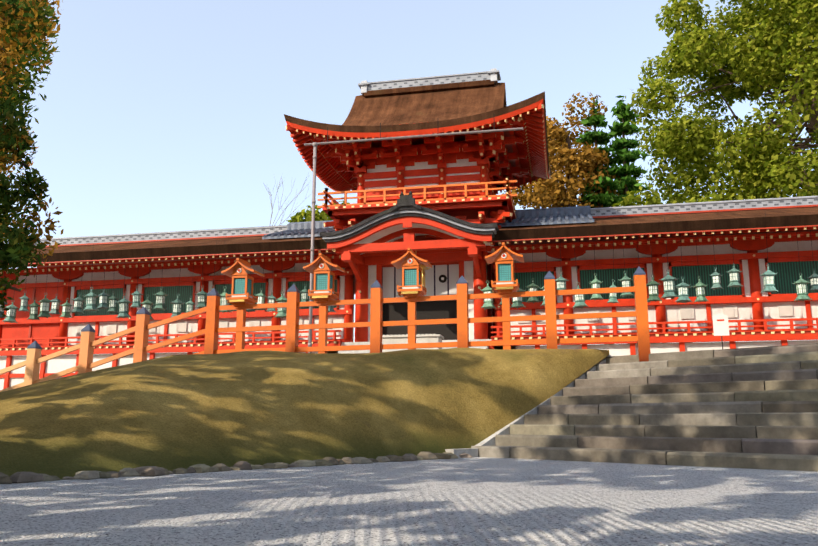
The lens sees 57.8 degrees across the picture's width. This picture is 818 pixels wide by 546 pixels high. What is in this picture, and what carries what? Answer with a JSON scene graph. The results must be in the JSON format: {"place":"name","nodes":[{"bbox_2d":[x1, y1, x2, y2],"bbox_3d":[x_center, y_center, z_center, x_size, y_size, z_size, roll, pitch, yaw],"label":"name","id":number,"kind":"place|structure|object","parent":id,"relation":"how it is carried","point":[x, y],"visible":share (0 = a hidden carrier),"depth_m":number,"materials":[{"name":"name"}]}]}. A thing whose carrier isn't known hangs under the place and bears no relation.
{"place":"outdoors","nodes":[
{"label":"outdoors","id":0,"kind":"place"},
{"bbox_2d":[0,348,608,479],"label":"grassy mound","id":1,"kind":"object","parent":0,"point":[173,412],"visible":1,"depth_m":10.44,"materials":[{"name":"green plant"}]},
{"bbox_2d":[0,0,63,316],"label":"tree","id":2,"kind":"object","parent":1,"relation":"on","point":[27,27],"visible":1,"depth_m":12.66,"materials":[{"name":"green plant"}]},
{"bbox_2d":[221,258,264,348],"bbox_3d":[-3.668,0.966,16.192,0.760,2.510,0.640,-2,-11,12],"label":"post lantern","id":3,"kind":"object","parent":1,"relation":"on","point":[240,295],"visible":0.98,"depth_m":16.15,"materials":[{"name":"orange wood"}]},
{"bbox_2d":[303,253,344,353],"bbox_3d":[-1.827,0.870,15.821,0.760,2.510,0.640,-2,-11,12],"label":"post lantern","id":4,"kind":"object","parent":1,"relation":"on","point":[322,292],"visible":0.92,"depth_m":15.78,"materials":[{"name":"orange wood"}]},
{"bbox_2d":[391,248,431,348],"bbox_3d":[0.062,0.771,15.439,0.760,2.510,0.640,-2,-11,12],"label":"post lantern","id":5,"kind":"object","parent":1,"relation":"on","point":[411,289],"visible":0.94,"depth_m":15.39,"materials":[{"name":"orange wood"}]},
{"bbox_2d":[485,242,523,348],"bbox_3d":[1.971,0.670,15.054,0.760,2.510,0.640,-2,-11,12],"label":"post lantern","id":6,"kind":"object","parent":1,"relation":"on","point":[505,284],"visible":0.98,"depth_m":15.00,"materials":[{"name":"orange wood"}]},
{"bbox_2d":[0,457,817,545],"bbox_3d":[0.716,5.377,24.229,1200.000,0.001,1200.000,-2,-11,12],"label":"gravel court","id":7,"kind":"object","parent":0,"point":[480,501],"depth_m":4.94,"materials":[{"name":"grey gravel"}]},
{"bbox_2d":[0,451,472,483],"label":"mound edging stones","id":8,"kind":"object","parent":7,"relation":"on","point":[23,477],"visible":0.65,"depth_m":8.24,"materials":[{"name":"grey stone"}]},
{"bbox_2d":[0,0,817,352],"label":"sky","id":9,"kind":"structure","parent":0,"point":[155,115],"materials":[{"name":"blue"}]},
{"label":"ground terrace","id":10,"kind":"structure","parent":0,"visible":0},
{"bbox_2d":[0,225,355,389],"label":"corridor","id":11,"kind":"object","parent":10,"relation":"on","point":[171,252],"visible":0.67,"depth_m":25.12,"materials":[{"name":"red wood"}]},
{"bbox_2d":[0,274,7,317],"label":"hanging lantern","id":12,"kind":"object","parent":11,"relation":"hanging from","point":[2,311],"visible":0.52,"depth_m":25.07,"materials":[{"name":"green metal"}]},
{"bbox_2d":[2,284,19,323],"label":"hanging lantern","id":13,"kind":"object","parent":11,"relation":"hanging from","point":[10,315],"visible":0.9,"depth_m":24.86,"materials":[{"name":"green metal"}]},
{"bbox_2d":[18,276,30,311],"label":"hanging lantern","id":14,"kind":"object","parent":11,"relation":"hanging from","point":[24,302],"visible":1,"depth_m":24.92,"materials":[{"name":"green metal"}]},
{"bbox_2d":[27,275,39,320],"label":"hanging lantern","id":15,"kind":"object","parent":11,"relation":"hanging from","point":[34,306],"visible":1,"depth_m":24.77,"materials":[{"name":"green metal"}]},
{"bbox_2d":[36,268,51,318],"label":"hanging lantern","id":16,"kind":"object","parent":11,"relation":"hanging from","point":[44,306],"visible":1,"depth_m":24.70,"materials":[{"name":"green metal"}]},
{"bbox_2d":[48,265,60,314],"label":"hanging lantern","id":17,"kind":"object","parent":11,"relation":"hanging from","point":[55,305],"visible":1,"depth_m":24.65,"materials":[{"name":"green metal"}]},
{"bbox_2d":[59,267,71,317],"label":"hanging lantern","id":18,"kind":"object","parent":11,"relation":"hanging from","point":[66,307],"visible":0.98,"depth_m":24.55,"materials":[{"name":"green metal"}]},
{"bbox_2d":[70,265,85,313],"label":"hanging lantern","id":19,"kind":"object","parent":11,"relation":"hanging from","point":[78,304],"visible":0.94,"depth_m":24.41,"materials":[{"name":"green metal"}]},
{"bbox_2d":[83,264,98,311],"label":"hanging lantern","id":20,"kind":"object","parent":11,"relation":"hanging from","point":[91,297],"visible":1,"depth_m":24.31,"materials":[{"name":"green metal"}]},
{"bbox_2d":[96,272,110,309],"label":"hanging lantern","id":21,"kind":"object","parent":11,"relation":"hanging from","point":[103,298],"visible":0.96,"depth_m":24.27,"materials":[{"name":"green metal"}]},
{"bbox_2d":[106,262,118,313],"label":"hanging lantern","id":22,"kind":"object","parent":11,"relation":"hanging from","point":[113,299],"visible":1,"depth_m":24.18,"materials":[{"name":"green metal"}]},
{"bbox_2d":[116,282,131,318],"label":"hanging lantern","id":23,"kind":"object","parent":11,"relation":"hanging from","point":[123,308],"visible":1,"depth_m":24.06,"materials":[{"name":"green metal"}]},
{"bbox_2d":[130,261,142,307],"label":"hanging lantern","id":24,"kind":"object","parent":11,"relation":"hanging from","point":[136,294],"visible":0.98,"depth_m":24.03,"materials":[{"name":"green metal"}]},
{"bbox_2d":[139,268,155,319],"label":"hanging lantern","id":25,"kind":"object","parent":11,"relation":"hanging from","point":[147,304],"visible":0.69,"depth_m":23.88,"materials":[{"name":"green metal"}]},
{"bbox_2d":[152,267,168,310],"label":"hanging lantern","id":26,"kind":"object","parent":11,"relation":"hanging from","point":[160,300],"visible":1,"depth_m":23.85,"materials":[{"name":"green metal"}]},
{"bbox_2d":[170,266,184,317],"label":"hanging lantern","id":27,"kind":"object","parent":11,"relation":"hanging from","point":[177,306],"visible":0.94,"depth_m":23.63,"materials":[{"name":"green metal"}]},
{"bbox_2d":[185,265,194,316],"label":"hanging lantern","id":28,"kind":"object","parent":11,"relation":"hanging from","point":[190,305],"visible":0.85,"depth_m":23.61,"materials":[{"name":"green metal"}]},
{"bbox_2d":[195,273,207,308],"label":"hanging lantern","id":29,"kind":"object","parent":11,"relation":"on","point":[202,300],"visible":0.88,"depth_m":23.59,"materials":[{"name":"green metal"}]},
{"bbox_2d":[220,286,231,312],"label":"hanging lantern","id":30,"kind":"object","parent":11,"relation":"hanging from","point":[223,300],"visible":0.67,"depth_m":23.36,"materials":[{"name":"green metal"}]},
{"bbox_2d":[254,257,265,310],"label":"hanging lantern","id":31,"kind":"object","parent":11,"relation":"hanging from","point":[261,297],"visible":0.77,"depth_m":23.14,"materials":[{"name":"green metal"}]},
{"bbox_2d":[266,271,276,311],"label":"hanging lantern","id":32,"kind":"object","parent":11,"relation":"hanging from","point":[271,298],"visible":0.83,"depth_m":23.04,"materials":[{"name":"green metal"}]},
{"bbox_2d":[274,291,286,318],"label":"hanging lantern","id":33,"kind":"object","parent":11,"relation":"hanging from","point":[282,313],"visible":0.69,"depth_m":22.97,"materials":[{"name":"green metal"}]},
{"bbox_2d":[262,220,334,238],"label":"tile roof","id":34,"kind":"structure","parent":11,"relation":"on","point":[297,229],"depth_m":25.90,"materials":[{"name":"grey tile"}]},
{"bbox_2d":[300,253,307,301],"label":"hanging lantern","id":35,"kind":"object","parent":11,"relation":"on","point":[304,294],"visible":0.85,"depth_m":22.86,"materials":[{"name":"green metal"}]},
{"bbox_2d":[328,256,335,312],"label":"hanging lantern","id":36,"kind":"object","parent":11,"relation":"on","point":[330,308],"visible":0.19,"depth_m":22.67,"materials":[{"name":"green metal"}]},
{"bbox_2d":[264,173,310,225],"bbox_3d":[-7.329,0.793,37.307,3.543,12.073,5.517,11,-15,-43],"label":"bare tree","id":37,"kind":"object","parent":10,"relation":"on","point":[285,200],"visible":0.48,"depth_m":37.65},
{"bbox_2d":[286,201,353,222],"bbox_3d":[-3.951,0.801,34.051,4.967,9.201,4.079,-10,-15,42],"label":"small tree","id":38,"kind":"object","parent":10,"relation":"on","point":[307,216],"visible":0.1,"depth_m":33.25,"materials":[{"name":"green plant"}]},
{"bbox_2d":[0,267,650,391],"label":"wooden fence","id":39,"kind":"object","parent":10,"relation":"on","point":[292,327],"visible":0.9,"depth_m":15.51,"materials":[{"name":"orange wood"}]},
{"bbox_2d":[314,117,528,352],"bbox_3d":[0.541,-0.406,24.516,6.775,8.457,7.562,-2,-11,12],"label":"temple gate","id":40,"kind":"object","parent":10,"relation":"on","point":[440,205],"visible":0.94,"depth_m":23.48,"materials":[{"name":"red wood"}]},
{"bbox_2d":[382,334,443,351],"bbox_3d":[0.066,2.005,20.713,1.740,0.530,0.700,-2,-11,12],"label":"offertory box","id":41,"kind":"object","parent":40,"relation":"on","point":[403,338],"visible":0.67,"depth_m":20.46,"materials":[{"name":"white wood"}]},
{"bbox_2d":[304,123,522,352],"bbox_3d":[0.047,-0.768,21.922,6.800,7.960,0.200,-2,-11,12],"label":"gutter downpipe","id":42,"kind":"object","parent":40,"relation":"attached to","point":[315,144],"visible":0.88,"depth_m":22.60,"materials":[{"name":"grey metal"}]},
{"bbox_2d":[284,68,549,192],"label":"gate roof","id":43,"kind":"structure","parent":40,"relation":"on","point":[429,105],"depth_m":25.27,"materials":[{"name":"brown wood"}]},
{"bbox_2d":[411,262,429,288],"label":"hanging lantern","id":44,"kind":"object","parent":40,"relation":"attached to","point":[424,267],"visible":0.17,"depth_m":22.05,"materials":[{"name":"gold metal"}]},
{"bbox_2d":[480,250,495,308],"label":"hanging lantern","id":45,"kind":"object","parent":40,"relation":"hanging from","point":[488,304],"visible":0.75,"depth_m":21.69,"materials":[{"name":"green metal"}]},
{"bbox_2d":[503,92,626,208],"bbox_3d":[7.402,-1.587,35.334,5.438,14.438,5.432,11,-16,-43],"label":"broadleaf tree","id":46,"kind":"object","parent":10,"relation":"on","point":[559,187],"visible":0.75,"depth_m":34.67,"materials":[{"name":"plant"}]},
{"bbox_2d":[575,99,625,207],"bbox_3d":[9.179,-1.680,33.998,5.470,14.044,5.709,-2,-11,12],"label":"conifer tree","id":47,"kind":"object","parent":10,"relation":"on","point":[598,137],"visible":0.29,"depth_m":34.84,"materials":[{"name":"green plant"}]},
{"bbox_2d":[603,95,650,343],"bbox_3d":[10.126,-1.631,34.833,4.922,14.274,5.277,2,-11,-8],"label":"conifer tree","id":48,"kind":"object","parent":10,"relation":"on","point":[623,154],"visible":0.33,"depth_m":35.25,"materials":[{"name":"green plant"}]},
{"bbox_2d":[445,344,817,471],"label":"stone steps","id":49,"kind":"structure","parent":10,"relation":"on","point":[751,408],"depth_m":11.10,"materials":[{"name":"stone"}]},
{"bbox_2d":[487,196,817,355],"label":"corridor","id":50,"kind":"object","parent":10,"relation":"on","point":[757,317],"visible":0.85,"depth_m":21.87,"materials":[{"name":"red wood"}]},
{"bbox_2d":[510,260,525,308],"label":"hanging lantern","id":51,"kind":"object","parent":50,"relation":"hanging from","point":[517,302],"visible":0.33,"depth_m":21.50,"materials":[{"name":"green metal"}]},
{"bbox_2d":[525,243,539,303],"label":"hanging lantern","id":52,"kind":"object","parent":50,"relation":"hanging from","point":[533,287],"visible":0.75,"depth_m":21.46,"materials":[{"name":"green metal"}]},
{"bbox_2d":[539,240,546,305],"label":"hanging lantern","id":53,"kind":"object","parent":50,"relation":"hanging from","point":[543,303],"visible":0.17,"depth_m":21.41,"materials":[{"name":"green metal"}]},
{"bbox_2d":[497,206,593,226],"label":"tile roof","id":54,"kind":"structure","parent":50,"relation":"on","point":[558,215],"depth_m":25.13,"materials":[{"name":"grey tile"}]},
{"bbox_2d":[555,248,568,289],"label":"hanging lantern","id":55,"kind":"object","parent":50,"relation":"hanging from","point":[561,282],"visible":0.81,"depth_m":21.36,"materials":[{"name":"green metal"}]},
{"bbox_2d":[573,241,587,308],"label":"hanging lantern","id":56,"kind":"object","parent":50,"relation":"hanging from","point":[580,301],"visible":0.69,"depth_m":21.14,"materials":[{"name":"green metal"}]},
{"bbox_2d":[589,250,602,299],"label":"hanging lantern","id":57,"kind":"object","parent":50,"relation":"hanging from","point":[595,283],"visible":0.75,"depth_m":21.12,"materials":[{"name":"green metal"}]},
{"bbox_2d":[607,237,618,302],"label":"hanging lantern","id":58,"kind":"object","parent":50,"relation":"hanging from","point":[613,297],"visible":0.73,"depth_m":21.02,"materials":[{"name":"green metal"}]},
{"bbox_2d":[618,239,633,296],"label":"hanging lantern","id":59,"kind":"object","parent":50,"relation":"hanging from","point":[625,280],"visible":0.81,"depth_m":20.94,"materials":[{"name":"green metal"}]},
{"bbox_2d":[646,237,661,301],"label":"hanging lantern","id":60,"kind":"object","parent":50,"relation":"hanging from","point":[653,290],"visible":0.96,"depth_m":20.73,"materials":[{"name":"green metal"}]},
{"bbox_2d":[659,217,678,298],"bbox_3d":[7.292,-0.437,20.909,0.548,2.317,0.477,-2,-9,8],"label":"hanging lantern","id":61,"kind":"object","parent":50,"relation":"hanging from","point":[668,280],"visible":0.94,"depth_m":20.68,"materials":[{"name":"green metal"}]},
{"bbox_2d":[674,235,692,303],"bbox_3d":[7.669,-0.203,20.810,0.511,2.102,0.445,2,-14,1],"label":"hanging lantern","id":62,"kind":"object","parent":50,"relation":"hanging from","point":[683,292],"visible":1,"depth_m":20.55,"materials":[{"name":"green metal"}]},
{"bbox_2d":[692,235,708,302],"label":"hanging lantern","id":63,"kind":"object","parent":50,"relation":"hanging from","point":[699,286],"visible":0.98,"depth_m":20.52,"materials":[{"name":"green metal"}]},
{"bbox_2d":[709,234,723,290],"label":"hanging lantern","id":64,"kind":"object","parent":50,"relation":"hanging from","point":[716,279],"visible":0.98,"depth_m":20.53,"materials":[{"name":"green metal"}]},
{"bbox_2d":[727,240,742,287],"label":"hanging lantern","id":65,"kind":"object","parent":50,"relation":"hanging from","point":[734,281],"visible":0.96,"depth_m":20.42,"materials":[{"name":"green metal"}]},
{"bbox_2d":[760,213,777,292],"bbox_3d":[9.862,-0.577,20.450,0.384,2.285,0.384,-2,-11,10],"label":"hanging lantern","id":66,"kind":"object","parent":50,"relation":"hanging from","point":[768,279],"visible":1,"depth_m":20.20,"materials":[{"name":"green metal"}]},
{"bbox_2d":[792,231,811,301],"bbox_3d":[10.630,-0.282,20.175,0.440,2.110,0.440,-1,-11,4],"label":"hanging lantern","id":67,"kind":"object","parent":50,"relation":"hanging from","point":[801,288],"visible":1,"depth_m":19.95,"materials":[{"name":"green metal"}]},
{"bbox_2d":[808,230,817,291],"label":"hanging lantern","id":68,"kind":"object","parent":50,"relation":"hanging from","point":[813,277],"visible":0.96,"depth_m":19.96,"materials":[{"name":"green metal"}]},
{"bbox_2d":[612,186,719,342],"bbox_3d":[11.668,0.686,32.321,7.683,8.779,5.183,-2,-11,12],"label":"tree","id":69,"kind":"object","parent":10,"relation":"on","point":[632,199],"visible":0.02,"depth_m":32.00,"materials":[{"name":"green plant"}]},
{"bbox_2d":[712,313,728,348],"bbox_3d":[7.325,1.550,17.335,0.400,1.230,0.026,-2,-11,12],"label":"notice sign","id":70,"kind":"object","parent":10,"relation":"on","point":[720,325],"visible":0.85,"depth_m":17.39,"materials":[{"name":"white"}]},
{"bbox_2d":[625,0,817,203],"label":"broadleaf tree","id":71,"kind":"object","parent":10,"relation":"on","point":[777,53],"visible":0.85,"depth_m":35.22,"materials":[{"name":"green plant"}]}
]}

